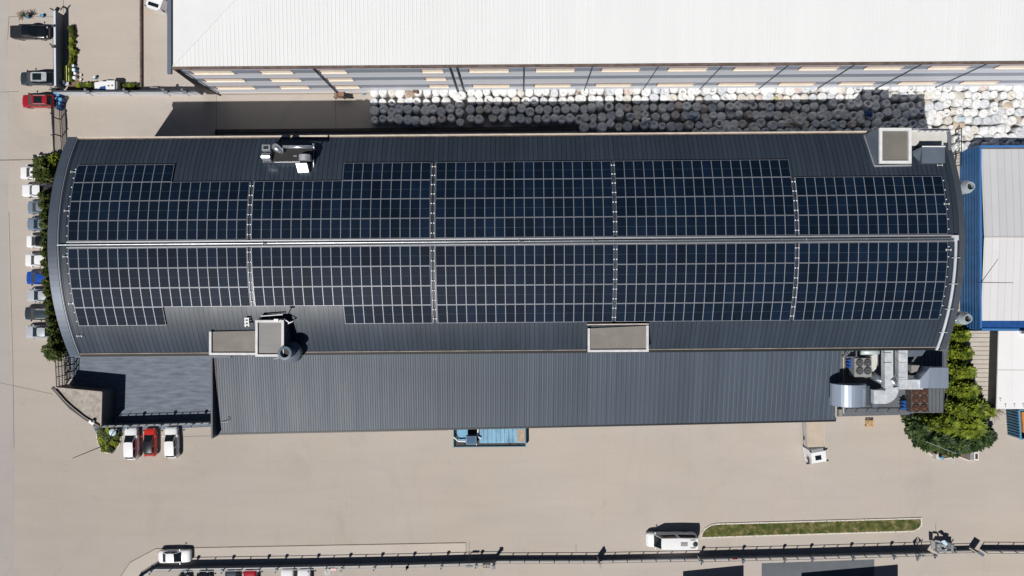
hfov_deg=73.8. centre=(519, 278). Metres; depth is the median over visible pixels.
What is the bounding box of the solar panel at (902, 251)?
[898,242,907,261]
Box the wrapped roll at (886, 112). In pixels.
[881,108,891,117]
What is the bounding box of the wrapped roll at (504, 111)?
[500,107,507,115]
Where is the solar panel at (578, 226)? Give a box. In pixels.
[574,217,583,236]
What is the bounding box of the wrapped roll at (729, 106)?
[724,102,734,111]
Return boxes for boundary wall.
[50,7,64,88]
[53,89,201,95]
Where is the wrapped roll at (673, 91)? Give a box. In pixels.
[670,89,677,93]
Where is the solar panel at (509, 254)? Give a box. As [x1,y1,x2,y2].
[505,245,514,264]
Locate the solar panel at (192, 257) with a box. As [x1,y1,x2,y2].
[187,248,197,267]
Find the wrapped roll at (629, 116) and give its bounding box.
[624,113,633,120]
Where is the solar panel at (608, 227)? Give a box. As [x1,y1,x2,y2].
[604,217,613,236]
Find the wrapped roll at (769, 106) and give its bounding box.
[764,103,774,110]
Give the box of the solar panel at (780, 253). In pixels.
[775,243,784,262]
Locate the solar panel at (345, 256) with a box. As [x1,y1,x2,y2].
[341,247,350,265]
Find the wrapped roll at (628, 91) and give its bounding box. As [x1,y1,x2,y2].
[623,89,633,95]
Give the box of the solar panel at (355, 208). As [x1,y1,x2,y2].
[351,199,360,218]
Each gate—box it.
[50,99,61,153]
[55,355,65,386]
[64,357,73,379]
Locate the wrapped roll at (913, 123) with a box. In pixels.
[905,120,916,127]
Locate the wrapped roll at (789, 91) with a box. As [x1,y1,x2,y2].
[782,88,794,95]
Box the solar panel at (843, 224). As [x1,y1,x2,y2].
[838,215,848,234]
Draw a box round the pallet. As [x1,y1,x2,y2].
[865,420,873,426]
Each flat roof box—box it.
[209,330,254,354]
[586,323,648,351]
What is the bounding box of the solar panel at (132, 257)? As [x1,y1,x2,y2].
[128,248,137,267]
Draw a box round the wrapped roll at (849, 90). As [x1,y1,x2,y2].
[843,87,853,94]
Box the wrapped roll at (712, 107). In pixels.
[707,103,716,112]
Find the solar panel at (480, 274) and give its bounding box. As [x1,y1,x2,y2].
[475,266,484,284]
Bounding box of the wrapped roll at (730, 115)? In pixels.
[725,110,734,119]
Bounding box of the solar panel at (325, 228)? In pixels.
[321,219,330,238]
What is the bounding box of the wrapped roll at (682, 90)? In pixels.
[677,88,686,93]
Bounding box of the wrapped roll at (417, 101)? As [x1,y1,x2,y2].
[413,97,421,106]
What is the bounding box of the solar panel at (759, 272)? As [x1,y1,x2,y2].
[755,263,764,282]
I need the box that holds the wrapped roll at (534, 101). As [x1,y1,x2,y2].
[530,96,538,106]
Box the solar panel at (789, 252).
[785,243,794,262]
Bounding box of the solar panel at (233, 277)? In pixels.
[227,268,238,286]
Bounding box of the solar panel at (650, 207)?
[646,197,655,215]
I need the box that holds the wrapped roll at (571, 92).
[568,89,575,95]
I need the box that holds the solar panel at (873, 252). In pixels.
[868,242,878,261]
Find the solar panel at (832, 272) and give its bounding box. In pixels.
[827,263,837,281]
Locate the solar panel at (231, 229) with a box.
[227,220,236,239]
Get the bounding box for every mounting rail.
[247,182,253,239]
[247,247,254,305]
[430,165,435,237]
[431,246,436,322]
[611,165,616,231]
[790,244,798,318]
[792,177,798,234]
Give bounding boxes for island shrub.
[96,427,105,436]
[97,435,105,443]
[101,441,109,448]
[103,433,112,441]
[105,427,114,434]
[106,445,114,453]
[109,438,118,447]
[110,430,121,439]
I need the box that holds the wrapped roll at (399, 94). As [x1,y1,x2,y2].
[395,91,404,97]
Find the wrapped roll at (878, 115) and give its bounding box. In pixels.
[874,112,883,119]
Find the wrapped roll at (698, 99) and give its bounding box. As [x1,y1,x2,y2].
[693,96,702,103]
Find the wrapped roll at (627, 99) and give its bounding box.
[622,94,631,104]
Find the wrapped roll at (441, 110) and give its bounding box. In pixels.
[437,107,446,115]
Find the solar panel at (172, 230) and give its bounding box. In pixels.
[167,220,177,239]
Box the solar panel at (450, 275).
[446,266,455,284]
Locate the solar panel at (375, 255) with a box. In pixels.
[370,246,380,265]
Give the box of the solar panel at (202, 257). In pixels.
[197,248,207,266]
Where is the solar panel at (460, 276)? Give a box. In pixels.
[456,266,465,284]
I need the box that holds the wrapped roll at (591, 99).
[587,95,595,102]
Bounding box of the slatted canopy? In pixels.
[963,331,989,402]
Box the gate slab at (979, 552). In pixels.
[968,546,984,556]
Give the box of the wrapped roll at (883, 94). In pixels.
[878,90,889,101]
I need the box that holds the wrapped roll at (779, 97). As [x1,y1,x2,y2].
[772,93,782,102]
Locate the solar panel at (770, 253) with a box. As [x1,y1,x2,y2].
[765,243,775,262]
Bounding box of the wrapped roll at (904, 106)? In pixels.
[898,102,908,111]
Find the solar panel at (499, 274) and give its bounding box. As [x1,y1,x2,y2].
[495,265,504,284]
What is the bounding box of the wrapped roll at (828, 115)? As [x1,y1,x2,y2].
[821,111,832,120]
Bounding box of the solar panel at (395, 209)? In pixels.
[390,199,399,217]
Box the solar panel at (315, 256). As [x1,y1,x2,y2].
[311,247,320,266]
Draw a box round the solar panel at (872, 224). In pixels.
[868,215,877,234]
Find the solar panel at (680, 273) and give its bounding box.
[676,264,685,283]
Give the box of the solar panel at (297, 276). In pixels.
[292,267,302,286]
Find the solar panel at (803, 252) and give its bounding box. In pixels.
[799,243,808,262]
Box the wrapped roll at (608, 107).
[604,103,613,112]
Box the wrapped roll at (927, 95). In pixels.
[923,91,931,99]
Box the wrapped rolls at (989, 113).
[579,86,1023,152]
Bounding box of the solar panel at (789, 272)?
[784,263,794,282]
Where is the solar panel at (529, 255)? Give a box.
[525,245,534,264]
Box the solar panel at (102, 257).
[98,248,108,267]
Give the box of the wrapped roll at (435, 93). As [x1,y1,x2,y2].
[432,90,439,96]
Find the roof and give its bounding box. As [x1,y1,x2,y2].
[762,559,873,575]
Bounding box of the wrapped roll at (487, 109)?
[483,105,491,114]
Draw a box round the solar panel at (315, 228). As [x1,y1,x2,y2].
[311,219,320,238]
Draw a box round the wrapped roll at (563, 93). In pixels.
[559,89,567,96]
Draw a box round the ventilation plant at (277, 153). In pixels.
[261,143,315,172]
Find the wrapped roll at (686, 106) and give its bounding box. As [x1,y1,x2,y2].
[681,102,691,111]
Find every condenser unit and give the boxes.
[849,357,871,377]
[906,388,928,411]
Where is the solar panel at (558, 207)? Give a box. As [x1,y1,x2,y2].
[554,198,563,216]
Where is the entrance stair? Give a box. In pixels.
[333,91,352,98]
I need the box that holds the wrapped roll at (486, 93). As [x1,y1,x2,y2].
[483,90,490,96]
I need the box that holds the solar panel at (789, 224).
[785,215,794,234]
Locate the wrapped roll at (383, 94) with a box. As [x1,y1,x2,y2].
[379,91,387,98]
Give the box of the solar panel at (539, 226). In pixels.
[534,217,543,236]
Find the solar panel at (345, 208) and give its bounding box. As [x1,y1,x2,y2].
[341,199,350,218]
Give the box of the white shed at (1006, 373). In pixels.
[977,330,1023,408]
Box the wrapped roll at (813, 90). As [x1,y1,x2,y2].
[809,88,816,93]
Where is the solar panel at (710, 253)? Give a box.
[706,244,715,263]
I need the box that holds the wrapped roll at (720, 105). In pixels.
[716,101,724,111]
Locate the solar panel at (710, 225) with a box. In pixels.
[706,216,715,235]
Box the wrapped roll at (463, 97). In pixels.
[458,91,466,100]
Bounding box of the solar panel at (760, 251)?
[755,243,765,262]
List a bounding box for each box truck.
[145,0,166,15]
[802,422,828,463]
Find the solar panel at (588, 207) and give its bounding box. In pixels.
[583,197,593,216]
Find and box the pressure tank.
[859,351,879,354]
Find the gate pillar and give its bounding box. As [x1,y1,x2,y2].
[492,558,495,568]
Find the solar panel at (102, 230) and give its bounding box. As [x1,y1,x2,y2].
[98,221,107,240]
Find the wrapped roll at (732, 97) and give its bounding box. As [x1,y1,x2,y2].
[727,93,736,102]
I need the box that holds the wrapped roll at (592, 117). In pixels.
[589,114,596,121]
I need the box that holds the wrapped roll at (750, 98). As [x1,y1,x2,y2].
[745,94,754,103]
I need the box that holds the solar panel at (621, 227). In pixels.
[617,217,626,236]
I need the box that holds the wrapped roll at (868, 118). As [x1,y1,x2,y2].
[865,113,873,119]
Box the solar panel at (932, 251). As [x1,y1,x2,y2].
[928,242,937,261]
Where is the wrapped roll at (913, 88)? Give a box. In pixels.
[906,86,915,92]
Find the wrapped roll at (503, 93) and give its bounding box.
[500,90,507,97]
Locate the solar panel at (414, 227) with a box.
[410,218,419,237]
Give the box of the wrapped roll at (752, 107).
[747,102,757,111]
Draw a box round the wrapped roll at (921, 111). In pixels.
[916,108,924,117]
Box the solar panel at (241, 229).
[237,220,246,238]
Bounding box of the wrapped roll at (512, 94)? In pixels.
[508,90,516,98]
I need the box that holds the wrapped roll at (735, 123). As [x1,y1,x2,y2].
[730,120,738,127]
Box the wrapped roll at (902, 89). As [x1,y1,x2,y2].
[896,86,908,92]
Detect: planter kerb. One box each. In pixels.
[96,429,121,453]
[925,450,969,460]
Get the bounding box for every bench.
[64,65,69,81]
[150,87,161,89]
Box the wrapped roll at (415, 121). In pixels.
[411,116,420,126]
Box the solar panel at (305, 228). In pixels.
[301,219,310,238]
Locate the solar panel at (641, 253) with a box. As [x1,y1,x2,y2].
[637,244,646,263]
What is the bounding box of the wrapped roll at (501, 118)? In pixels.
[498,114,504,123]
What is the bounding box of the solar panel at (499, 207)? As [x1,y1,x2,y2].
[495,198,503,216]
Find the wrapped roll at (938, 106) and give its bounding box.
[934,102,942,110]
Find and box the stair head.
[255,314,290,356]
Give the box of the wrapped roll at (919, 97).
[913,91,923,102]
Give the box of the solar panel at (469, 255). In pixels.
[465,246,474,264]
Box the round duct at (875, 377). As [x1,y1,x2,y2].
[869,372,880,383]
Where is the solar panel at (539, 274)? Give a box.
[535,265,543,284]
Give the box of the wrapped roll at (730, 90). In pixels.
[726,88,736,93]
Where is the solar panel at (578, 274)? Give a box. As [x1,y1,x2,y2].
[574,265,583,283]
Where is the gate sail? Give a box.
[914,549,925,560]
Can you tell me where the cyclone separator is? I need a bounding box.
[274,341,302,362]
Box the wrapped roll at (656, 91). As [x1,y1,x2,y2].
[651,89,659,93]
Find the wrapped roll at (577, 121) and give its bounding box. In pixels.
[574,115,582,124]
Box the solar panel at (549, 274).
[545,265,553,284]
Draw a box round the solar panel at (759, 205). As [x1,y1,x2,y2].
[754,196,764,214]
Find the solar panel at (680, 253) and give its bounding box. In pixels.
[676,244,685,263]
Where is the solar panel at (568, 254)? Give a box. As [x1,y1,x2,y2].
[564,245,573,264]
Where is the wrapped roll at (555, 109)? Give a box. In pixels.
[552,106,559,114]
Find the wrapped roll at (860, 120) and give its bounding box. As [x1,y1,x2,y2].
[855,117,864,125]
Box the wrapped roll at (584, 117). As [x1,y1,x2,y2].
[580,113,588,122]
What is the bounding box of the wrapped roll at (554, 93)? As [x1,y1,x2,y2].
[550,89,558,97]
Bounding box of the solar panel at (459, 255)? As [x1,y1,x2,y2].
[455,246,464,264]
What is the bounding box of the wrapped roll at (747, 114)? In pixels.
[743,111,752,118]
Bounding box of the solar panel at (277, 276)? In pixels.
[272,267,282,286]
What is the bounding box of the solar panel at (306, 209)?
[301,200,311,218]
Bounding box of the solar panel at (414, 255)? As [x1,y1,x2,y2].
[410,246,419,265]
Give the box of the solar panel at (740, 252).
[736,243,745,262]
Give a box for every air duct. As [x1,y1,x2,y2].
[871,351,898,407]
[890,350,922,388]
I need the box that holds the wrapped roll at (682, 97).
[677,92,686,102]
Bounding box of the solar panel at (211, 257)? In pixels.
[207,248,216,266]
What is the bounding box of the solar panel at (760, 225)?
[755,216,765,234]
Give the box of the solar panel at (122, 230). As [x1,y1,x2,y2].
[118,221,127,239]
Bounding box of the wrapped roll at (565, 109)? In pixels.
[561,104,569,114]
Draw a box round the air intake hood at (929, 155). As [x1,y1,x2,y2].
[912,146,944,163]
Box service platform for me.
[912,128,950,149]
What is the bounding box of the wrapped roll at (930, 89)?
[923,87,934,92]
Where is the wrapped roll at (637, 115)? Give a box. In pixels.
[633,111,641,119]
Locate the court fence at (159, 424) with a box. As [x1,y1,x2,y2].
[95,420,210,429]
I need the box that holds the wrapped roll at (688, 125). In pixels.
[683,120,693,130]
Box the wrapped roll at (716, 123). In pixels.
[712,120,722,127]
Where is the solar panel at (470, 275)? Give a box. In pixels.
[465,266,474,284]
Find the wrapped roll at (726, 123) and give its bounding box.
[723,120,729,128]
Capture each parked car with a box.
[20,70,53,85]
[20,165,52,179]
[22,93,55,108]
[25,252,47,267]
[25,306,47,320]
[26,233,42,248]
[26,270,45,285]
[26,324,55,339]
[27,216,43,231]
[27,288,45,302]
[28,199,41,214]
[122,427,140,459]
[141,428,158,455]
[158,548,191,564]
[162,426,180,457]
[197,570,211,575]
[225,569,239,575]
[244,569,258,575]
[281,568,294,575]
[298,568,311,575]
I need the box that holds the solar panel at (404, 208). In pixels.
[400,199,409,217]
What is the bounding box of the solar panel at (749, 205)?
[744,196,754,215]
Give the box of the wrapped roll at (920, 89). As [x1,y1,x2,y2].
[913,87,925,92]
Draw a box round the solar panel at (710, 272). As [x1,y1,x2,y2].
[705,264,715,282]
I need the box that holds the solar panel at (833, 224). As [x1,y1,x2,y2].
[828,215,838,234]
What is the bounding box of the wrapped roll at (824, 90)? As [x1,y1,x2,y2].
[818,88,829,92]
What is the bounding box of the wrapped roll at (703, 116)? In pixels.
[699,113,708,122]
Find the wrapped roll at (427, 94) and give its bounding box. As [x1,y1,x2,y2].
[423,90,431,98]
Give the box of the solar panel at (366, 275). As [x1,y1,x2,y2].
[361,266,371,285]
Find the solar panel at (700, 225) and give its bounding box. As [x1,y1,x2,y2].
[696,216,705,235]
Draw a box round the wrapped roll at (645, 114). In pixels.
[641,111,648,119]
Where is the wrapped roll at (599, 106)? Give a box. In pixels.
[596,102,603,111]
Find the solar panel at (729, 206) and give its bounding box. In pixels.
[724,196,734,215]
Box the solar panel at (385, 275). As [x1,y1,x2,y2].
[381,266,390,285]
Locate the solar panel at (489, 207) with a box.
[485,198,494,217]
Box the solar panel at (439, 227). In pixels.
[435,218,444,237]
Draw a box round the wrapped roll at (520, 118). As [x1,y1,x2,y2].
[516,114,524,124]
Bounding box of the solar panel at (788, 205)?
[783,196,794,214]
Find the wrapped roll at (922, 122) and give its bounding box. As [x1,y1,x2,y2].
[916,119,926,126]
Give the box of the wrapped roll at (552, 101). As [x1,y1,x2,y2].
[548,97,557,106]
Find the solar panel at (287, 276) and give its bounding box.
[282,267,292,286]
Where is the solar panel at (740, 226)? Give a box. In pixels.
[735,216,745,235]
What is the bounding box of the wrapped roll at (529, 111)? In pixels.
[525,107,533,116]
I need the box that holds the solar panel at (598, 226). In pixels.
[594,217,603,236]
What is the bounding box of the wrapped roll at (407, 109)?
[403,105,412,115]
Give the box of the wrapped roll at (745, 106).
[741,102,748,110]
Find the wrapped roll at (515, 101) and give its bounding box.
[511,97,519,106]
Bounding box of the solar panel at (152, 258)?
[147,248,157,267]
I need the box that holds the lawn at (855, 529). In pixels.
[703,519,920,536]
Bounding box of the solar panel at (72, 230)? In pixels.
[68,221,77,240]
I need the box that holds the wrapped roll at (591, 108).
[587,103,595,113]
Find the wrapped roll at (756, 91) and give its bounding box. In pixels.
[751,88,761,95]
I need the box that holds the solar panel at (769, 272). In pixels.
[764,263,774,282]
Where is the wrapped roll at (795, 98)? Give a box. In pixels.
[790,94,800,103]
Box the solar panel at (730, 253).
[726,244,735,262]
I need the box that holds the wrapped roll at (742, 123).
[738,120,746,128]
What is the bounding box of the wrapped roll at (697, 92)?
[693,89,701,96]
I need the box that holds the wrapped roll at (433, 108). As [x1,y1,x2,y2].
[429,104,437,115]
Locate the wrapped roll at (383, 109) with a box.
[379,105,387,115]
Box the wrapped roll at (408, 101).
[405,97,413,106]
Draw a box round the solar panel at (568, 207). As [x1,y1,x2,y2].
[564,198,573,216]
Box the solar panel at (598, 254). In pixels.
[594,245,603,263]
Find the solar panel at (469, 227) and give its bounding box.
[465,218,474,237]
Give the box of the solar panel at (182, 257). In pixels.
[177,248,187,267]
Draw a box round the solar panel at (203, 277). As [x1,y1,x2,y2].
[198,268,208,286]
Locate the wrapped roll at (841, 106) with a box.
[834,103,845,110]
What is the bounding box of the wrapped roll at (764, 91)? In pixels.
[759,88,769,94]
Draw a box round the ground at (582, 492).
[8,0,1023,575]
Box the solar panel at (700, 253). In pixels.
[696,244,705,263]
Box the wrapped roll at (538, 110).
[535,106,542,114]
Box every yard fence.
[148,559,492,574]
[495,556,699,563]
[698,549,937,564]
[934,548,974,553]
[979,548,1023,553]
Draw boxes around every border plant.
[67,24,75,29]
[69,47,77,55]
[75,82,81,89]
[85,82,91,88]
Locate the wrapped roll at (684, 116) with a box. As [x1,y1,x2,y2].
[679,111,689,121]
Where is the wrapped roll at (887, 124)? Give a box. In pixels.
[881,121,891,127]
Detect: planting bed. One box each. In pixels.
[68,26,137,89]
[915,438,969,459]
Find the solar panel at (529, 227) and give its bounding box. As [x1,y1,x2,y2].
[524,217,533,236]
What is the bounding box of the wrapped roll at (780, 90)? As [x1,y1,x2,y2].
[774,88,784,94]
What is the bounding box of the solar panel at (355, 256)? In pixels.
[351,246,360,265]
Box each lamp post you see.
[73,444,107,457]
[926,441,960,453]
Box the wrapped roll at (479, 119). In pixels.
[474,114,484,124]
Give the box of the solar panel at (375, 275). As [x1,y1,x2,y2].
[371,266,380,285]
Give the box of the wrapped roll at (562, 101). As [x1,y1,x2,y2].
[557,97,566,106]
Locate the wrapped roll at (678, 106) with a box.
[673,101,682,112]
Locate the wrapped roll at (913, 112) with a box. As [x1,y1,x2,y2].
[909,108,918,118]
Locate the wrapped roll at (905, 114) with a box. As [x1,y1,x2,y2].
[899,111,909,118]
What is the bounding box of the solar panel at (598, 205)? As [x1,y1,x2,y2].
[593,197,602,216]
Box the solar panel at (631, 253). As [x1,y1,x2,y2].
[627,244,636,263]
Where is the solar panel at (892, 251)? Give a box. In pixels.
[888,242,897,261]
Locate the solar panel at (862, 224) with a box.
[858,215,868,234]
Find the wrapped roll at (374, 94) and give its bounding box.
[370,91,379,98]
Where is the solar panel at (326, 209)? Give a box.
[321,200,330,218]
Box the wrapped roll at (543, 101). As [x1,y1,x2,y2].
[540,97,547,105]
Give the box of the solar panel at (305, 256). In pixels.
[301,247,310,266]
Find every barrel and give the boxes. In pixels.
[55,105,63,110]
[56,101,64,106]
[58,97,66,102]
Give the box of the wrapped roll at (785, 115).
[781,112,789,119]
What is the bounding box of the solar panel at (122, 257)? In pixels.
[118,248,127,267]
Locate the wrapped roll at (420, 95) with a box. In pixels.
[414,90,422,97]
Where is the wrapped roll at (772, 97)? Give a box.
[766,93,773,102]
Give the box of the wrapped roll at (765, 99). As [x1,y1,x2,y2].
[762,93,770,102]
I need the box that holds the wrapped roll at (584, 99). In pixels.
[579,95,585,103]
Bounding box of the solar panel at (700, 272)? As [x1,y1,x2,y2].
[695,264,705,282]
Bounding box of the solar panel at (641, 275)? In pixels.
[636,264,645,283]
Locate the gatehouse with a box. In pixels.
[51,384,115,428]
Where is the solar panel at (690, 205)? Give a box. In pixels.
[685,197,695,215]
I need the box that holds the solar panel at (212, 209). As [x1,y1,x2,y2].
[207,200,217,219]
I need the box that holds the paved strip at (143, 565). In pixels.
[121,543,465,575]
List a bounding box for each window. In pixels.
[189,70,234,74]
[202,78,244,82]
[214,86,255,89]
[258,70,292,74]
[268,78,301,81]
[278,85,309,88]
[318,69,346,73]
[326,77,353,81]
[333,85,359,88]
[420,69,442,73]
[424,77,445,80]
[428,84,448,87]
[468,68,508,72]
[472,84,509,87]
[534,84,570,87]
[535,68,575,72]
[595,83,631,86]
[600,67,640,71]
[656,83,693,86]
[667,67,708,71]
[717,82,757,85]
[732,66,776,70]
[777,82,816,85]
[798,66,840,70]
[837,81,876,85]
[863,66,904,70]
[897,81,938,84]
[926,65,972,69]
[959,81,999,84]
[994,65,1023,69]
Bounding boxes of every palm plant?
[16,10,25,20]
[26,10,34,17]
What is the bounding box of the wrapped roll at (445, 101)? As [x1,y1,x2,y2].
[441,97,450,107]
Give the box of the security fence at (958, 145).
[951,127,961,165]
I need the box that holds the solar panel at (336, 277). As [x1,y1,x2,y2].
[331,267,341,285]
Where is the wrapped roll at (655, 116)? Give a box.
[650,113,659,120]
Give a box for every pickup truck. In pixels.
[10,23,49,40]
[22,182,52,197]
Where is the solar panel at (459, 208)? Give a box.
[455,198,464,217]
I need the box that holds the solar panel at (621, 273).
[617,264,626,283]
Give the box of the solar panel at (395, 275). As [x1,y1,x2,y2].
[391,266,400,285]
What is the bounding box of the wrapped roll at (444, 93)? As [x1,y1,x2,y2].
[439,90,448,97]
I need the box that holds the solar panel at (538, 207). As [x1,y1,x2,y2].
[534,198,543,216]
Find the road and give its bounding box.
[0,0,13,575]
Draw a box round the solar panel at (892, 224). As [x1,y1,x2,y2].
[888,215,897,233]
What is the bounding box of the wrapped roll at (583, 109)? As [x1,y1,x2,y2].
[579,105,587,113]
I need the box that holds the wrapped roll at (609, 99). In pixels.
[604,95,613,103]
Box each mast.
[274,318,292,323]
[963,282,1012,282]
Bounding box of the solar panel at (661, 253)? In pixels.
[657,244,665,263]
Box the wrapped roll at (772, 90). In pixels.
[770,88,775,93]
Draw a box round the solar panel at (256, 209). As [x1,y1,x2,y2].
[252,200,261,218]
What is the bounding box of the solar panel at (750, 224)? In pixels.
[745,216,755,235]
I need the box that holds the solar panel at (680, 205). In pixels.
[675,197,685,215]
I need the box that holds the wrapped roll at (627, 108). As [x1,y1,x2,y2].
[623,104,631,113]
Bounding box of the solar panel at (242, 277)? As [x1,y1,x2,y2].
[237,267,248,286]
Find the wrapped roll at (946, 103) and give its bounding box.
[942,99,951,109]
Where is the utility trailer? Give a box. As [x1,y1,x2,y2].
[94,80,121,89]
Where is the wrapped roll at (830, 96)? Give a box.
[825,92,834,101]
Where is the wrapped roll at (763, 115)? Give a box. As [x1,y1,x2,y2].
[759,111,766,119]
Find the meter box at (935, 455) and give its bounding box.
[932,452,938,458]
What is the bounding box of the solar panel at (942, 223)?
[937,214,947,233]
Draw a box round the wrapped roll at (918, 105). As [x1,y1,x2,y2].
[915,101,923,108]
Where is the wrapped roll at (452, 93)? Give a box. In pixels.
[449,90,456,98]
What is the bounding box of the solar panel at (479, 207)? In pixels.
[475,198,484,217]
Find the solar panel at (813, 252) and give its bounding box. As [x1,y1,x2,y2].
[809,243,818,262]
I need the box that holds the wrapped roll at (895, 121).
[889,118,899,126]
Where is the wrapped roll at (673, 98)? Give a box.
[667,94,677,103]
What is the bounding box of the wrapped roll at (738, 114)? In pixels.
[734,110,742,119]
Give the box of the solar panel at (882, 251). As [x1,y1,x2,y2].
[878,242,887,261]
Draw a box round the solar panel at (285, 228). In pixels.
[281,219,290,238]
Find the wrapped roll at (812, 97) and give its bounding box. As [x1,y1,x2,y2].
[807,94,816,102]
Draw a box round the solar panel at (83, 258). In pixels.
[78,249,88,267]
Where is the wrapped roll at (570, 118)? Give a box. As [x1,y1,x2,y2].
[566,113,574,123]
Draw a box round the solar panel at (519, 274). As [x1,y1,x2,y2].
[515,265,524,284]
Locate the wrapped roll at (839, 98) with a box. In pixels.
[834,94,843,103]
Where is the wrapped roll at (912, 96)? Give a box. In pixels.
[904,92,916,102]
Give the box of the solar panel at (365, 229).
[360,219,369,238]
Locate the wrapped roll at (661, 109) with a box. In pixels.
[657,103,666,114]
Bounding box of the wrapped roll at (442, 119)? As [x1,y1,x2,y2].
[438,115,446,123]
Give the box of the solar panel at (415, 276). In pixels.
[410,266,420,285]
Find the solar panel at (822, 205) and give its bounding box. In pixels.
[817,196,827,214]
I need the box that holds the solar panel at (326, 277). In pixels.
[321,267,331,285]
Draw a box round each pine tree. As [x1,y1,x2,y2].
[901,413,932,438]
[911,431,939,451]
[926,431,955,454]
[936,433,970,458]
[961,437,984,453]
[981,424,997,449]
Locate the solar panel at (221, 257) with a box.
[217,247,226,266]
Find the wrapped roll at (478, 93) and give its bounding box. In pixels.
[474,90,482,98]
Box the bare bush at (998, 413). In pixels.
[989,409,1006,422]
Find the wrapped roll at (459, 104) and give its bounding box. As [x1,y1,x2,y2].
[455,100,464,108]
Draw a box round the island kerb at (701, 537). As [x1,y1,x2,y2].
[700,517,921,538]
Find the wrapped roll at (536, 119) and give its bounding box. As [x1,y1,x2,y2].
[533,115,540,124]
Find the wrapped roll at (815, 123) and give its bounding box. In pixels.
[809,120,819,127]
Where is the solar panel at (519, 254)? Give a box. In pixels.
[515,245,524,264]
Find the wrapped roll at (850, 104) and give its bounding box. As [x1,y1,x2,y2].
[844,100,855,109]
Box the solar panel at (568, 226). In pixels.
[564,217,573,236]
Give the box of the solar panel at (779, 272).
[774,263,784,282]
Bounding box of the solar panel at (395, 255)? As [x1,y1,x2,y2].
[390,246,399,265]
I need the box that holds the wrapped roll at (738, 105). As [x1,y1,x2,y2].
[733,101,742,111]
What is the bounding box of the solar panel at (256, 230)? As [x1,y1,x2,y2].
[251,220,260,238]
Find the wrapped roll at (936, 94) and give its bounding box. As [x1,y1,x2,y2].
[930,89,941,101]
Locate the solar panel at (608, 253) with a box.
[604,244,613,263]
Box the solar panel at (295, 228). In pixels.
[291,219,300,238]
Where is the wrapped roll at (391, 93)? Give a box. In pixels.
[388,90,395,98]
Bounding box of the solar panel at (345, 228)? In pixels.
[341,219,350,238]
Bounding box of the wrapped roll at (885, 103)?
[879,99,890,108]
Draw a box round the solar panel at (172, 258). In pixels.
[167,248,177,267]
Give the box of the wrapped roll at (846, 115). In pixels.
[839,110,849,119]
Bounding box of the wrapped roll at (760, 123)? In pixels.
[755,119,765,128]
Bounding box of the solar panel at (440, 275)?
[436,266,445,284]
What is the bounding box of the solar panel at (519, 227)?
[515,218,523,236]
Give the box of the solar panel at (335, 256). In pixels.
[331,247,340,265]
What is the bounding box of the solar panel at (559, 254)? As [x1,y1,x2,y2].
[554,245,563,264]
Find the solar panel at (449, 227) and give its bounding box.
[445,218,454,237]
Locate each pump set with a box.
[846,358,851,367]
[900,399,907,410]
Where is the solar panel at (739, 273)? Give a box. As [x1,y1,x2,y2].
[735,264,744,282]
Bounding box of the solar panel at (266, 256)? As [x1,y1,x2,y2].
[261,247,271,266]
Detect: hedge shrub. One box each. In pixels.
[30,167,53,184]
[32,154,56,168]
[35,163,55,181]
[37,188,51,200]
[37,199,49,209]
[38,209,48,219]
[38,219,47,229]
[39,228,47,239]
[39,239,46,249]
[39,249,47,258]
[40,258,47,267]
[40,268,48,276]
[40,342,66,362]
[41,277,49,287]
[42,287,51,296]
[42,296,53,306]
[44,306,55,317]
[45,316,57,326]
[46,325,60,335]
[46,334,63,344]
[47,343,67,355]
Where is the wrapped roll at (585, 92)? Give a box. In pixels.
[580,89,588,96]
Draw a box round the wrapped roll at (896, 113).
[888,109,901,118]
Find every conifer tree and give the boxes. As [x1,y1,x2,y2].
[910,413,938,431]
[925,411,959,435]
[944,374,981,399]
[944,392,990,419]
[944,396,967,418]
[947,359,977,380]
[948,340,974,360]
[949,326,972,342]
[954,415,988,440]
[985,404,997,418]
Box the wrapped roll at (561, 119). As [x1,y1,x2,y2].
[557,115,565,125]
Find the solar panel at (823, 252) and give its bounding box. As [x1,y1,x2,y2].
[819,243,828,262]
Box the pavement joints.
[2,0,935,533]
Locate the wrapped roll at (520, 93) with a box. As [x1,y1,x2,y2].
[517,90,524,97]
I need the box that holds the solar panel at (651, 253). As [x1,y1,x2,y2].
[647,244,655,263]
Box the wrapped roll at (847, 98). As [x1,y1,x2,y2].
[842,94,853,103]
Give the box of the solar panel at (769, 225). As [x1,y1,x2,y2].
[765,216,774,234]
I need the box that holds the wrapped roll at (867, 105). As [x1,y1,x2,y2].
[860,100,872,110]
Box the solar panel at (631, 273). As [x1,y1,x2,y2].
[626,264,636,283]
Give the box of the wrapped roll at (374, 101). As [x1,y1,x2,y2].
[370,98,378,106]
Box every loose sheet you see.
[404,90,414,97]
[641,117,650,123]
[660,94,669,100]
[689,113,698,120]
[785,122,794,128]
[863,110,872,116]
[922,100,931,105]
[950,107,959,113]
[952,92,964,100]
[953,122,964,129]
[958,116,965,121]
[979,127,988,133]
[1001,101,1012,108]
[1015,116,1021,121]
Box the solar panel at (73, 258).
[68,249,78,267]
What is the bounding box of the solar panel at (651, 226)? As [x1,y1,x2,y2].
[646,217,655,235]
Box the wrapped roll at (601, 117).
[597,113,606,122]
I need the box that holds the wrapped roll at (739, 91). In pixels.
[735,88,745,94]
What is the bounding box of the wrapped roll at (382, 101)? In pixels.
[379,98,387,105]
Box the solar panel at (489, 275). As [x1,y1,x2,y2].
[485,266,494,284]
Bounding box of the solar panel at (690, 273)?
[686,264,695,283]
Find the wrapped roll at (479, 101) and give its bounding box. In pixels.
[476,97,484,106]
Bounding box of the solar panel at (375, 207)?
[370,199,380,217]
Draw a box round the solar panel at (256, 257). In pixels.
[251,247,261,266]

